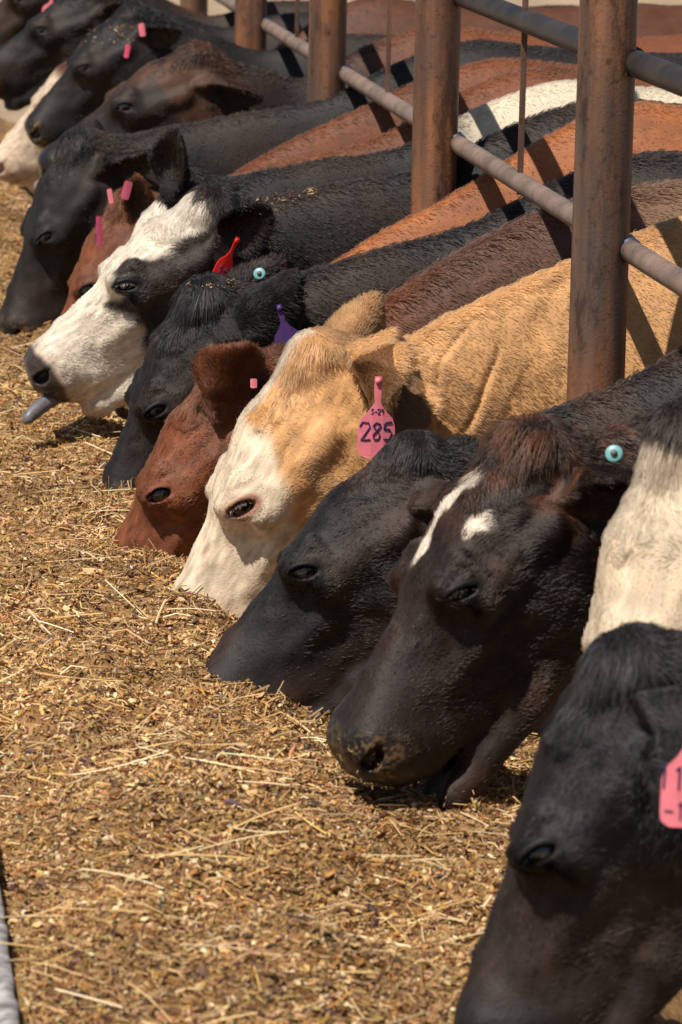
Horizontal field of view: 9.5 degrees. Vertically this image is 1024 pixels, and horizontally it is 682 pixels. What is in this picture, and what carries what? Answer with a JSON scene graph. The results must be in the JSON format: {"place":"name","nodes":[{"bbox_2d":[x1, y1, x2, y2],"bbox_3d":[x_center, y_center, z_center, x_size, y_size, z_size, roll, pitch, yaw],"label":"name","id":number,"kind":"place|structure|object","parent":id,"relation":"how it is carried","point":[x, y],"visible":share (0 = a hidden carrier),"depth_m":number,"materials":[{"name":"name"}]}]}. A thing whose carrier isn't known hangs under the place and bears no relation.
{"place":"outdoors","nodes":[
{"label":"outdoors","id":0,"kind":"place"},
{"bbox_2d":[0,0,681,122],"bbox_3d":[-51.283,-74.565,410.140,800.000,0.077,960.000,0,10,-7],"label":"ground","id":1,"kind":"structure","parent":0,"point":[215,7],"depth_m":29.93,"materials":[{"name":"beige soil"}]},
{"bbox_2d":[0,0,308,110],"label":"cow","id":2,"kind":"object","parent":1,"relation":"on","point":[37,50],"visible":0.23,"depth_m":12.78},
{"bbox_2d":[24,0,392,148],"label":"cow","id":3,"kind":"object","parent":1,"relation":"on","point":[87,81],"visible":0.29,"depth_m":11.82},
{"bbox_2d":[85,16,135,50],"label":"straw crumbs","id":4,"kind":"object","parent":3,"relation":"on","point":[114,33],"visible":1,"depth_m":11.79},
{"bbox_2d":[0,0,576,45],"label":"cow","id":5,"kind":"object","parent":1,"relation":"on","point":[16,16],"visible":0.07,"depth_m":13.41},
{"bbox_2d":[0,672,577,1023],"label":"feed bunk","id":6,"kind":"object","parent":1,"relation":"on","point":[9,1009],"visible":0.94,"depth_m":5.00,"materials":[{"name":"concrete"}]},
{"bbox_2d":[0,118,681,1023],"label":"feed chaff","id":7,"kind":"object","parent":6,"relation":"on","point":[158,895],"visible":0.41,"depth_m":5.70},
{"bbox_2d":[337,738,473,803],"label":"straw crumbs","id":8,"kind":"object","parent":7,"relation":"on","point":[390,787],"visible":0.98,"depth_m":5.90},
{"bbox_2d":[0,39,681,336],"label":"cow","id":9,"kind":"object","parent":1,"relation":"on","point":[93,161],"visible":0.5,"depth_m":10.30},
{"bbox_2d":[0,0,681,192],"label":"cow","id":10,"kind":"object","parent":1,"relation":"on","point":[20,151],"visible":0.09,"depth_m":12.28},
{"bbox_2d":[22,98,681,423],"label":"cow","id":11,"kind":"object","parent":1,"relation":"on","point":[86,351],"visible":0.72,"depth_m":8.58},
{"bbox_2d":[244,188,316,214],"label":"straw crumbs","id":12,"kind":"object","parent":11,"relation":"on","point":[284,198],"visible":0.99,"depth_m":8.61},
{"bbox_2d":[60,66,657,315],"bbox_3d":[0.494,-0.510,9.606,2.388,1.044,0.443,0,10,-7],"label":"cow","id":13,"kind":"object","parent":1,"relation":"on","point":[111,232],"visible":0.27,"depth_m":9.45},
{"bbox_2d":[37,25,681,176],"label":"cow","id":14,"kind":"object","parent":1,"relation":"on","point":[193,80],"visible":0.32,"depth_m":10.85},
{"bbox_2d":[101,149,681,490],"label":"cow","id":15,"kind":"object","parent":1,"relation":"on","point":[264,301],"visible":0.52,"depth_m":8.07},
{"bbox_2d":[114,178,681,559],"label":"cow","id":16,"kind":"object","parent":1,"relation":"on","point":[167,512],"visible":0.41,"depth_m":7.54},
{"bbox_2d":[121,79,681,243],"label":"cow","id":17,"kind":"object","parent":1,"relation":"on","point":[176,177],"visible":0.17,"depth_m":9.04},
{"bbox_2d":[230,56,576,175],"bbox_3d":[0.509,-0.586,10.055,2.245,1.032,0.443,0,10,-7],"label":"cow","id":18,"kind":"object","parent":1,"relation":"on","point":[364,123],"visible":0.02,"depth_m":9.90},
{"bbox_2d":[172,216,681,619],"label":"cow","id":19,"kind":"object","parent":1,"relation":"on","point":[350,388],"visible":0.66,"depth_m":7.06},
{"bbox_2d":[203,344,681,715],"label":"cow","id":20,"kind":"object","parent":1,"relation":"on","point":[310,626],"visible":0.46,"depth_m":6.51},
{"bbox_2d":[326,406,662,810],"bbox_3d":[1.050,0.176,6.131,2.169,0.973,0.450,0,10,-7],"label":"cow","id":21,"kind":"object","parent":1,"relation":"on","point":[467,673],"visible":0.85,"depth_m":5.92},
{"bbox_2d":[329,100,681,263],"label":"cow","id":22,"kind":"object","parent":1,"relation":"on","point":[656,127],"visible":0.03,"depth_m":8.37},
{"bbox_2d":[453,620,681,1023],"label":"cow","id":23,"kind":"object","parent":1,"relation":"on","point":[583,924],"visible":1,"depth_m":4.74},
{"bbox_2d":[580,395,681,652],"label":"cow","id":24,"kind":"object","parent":1,"relation":"on","point":[639,572],"visible":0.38,"depth_m":5.39}
]}

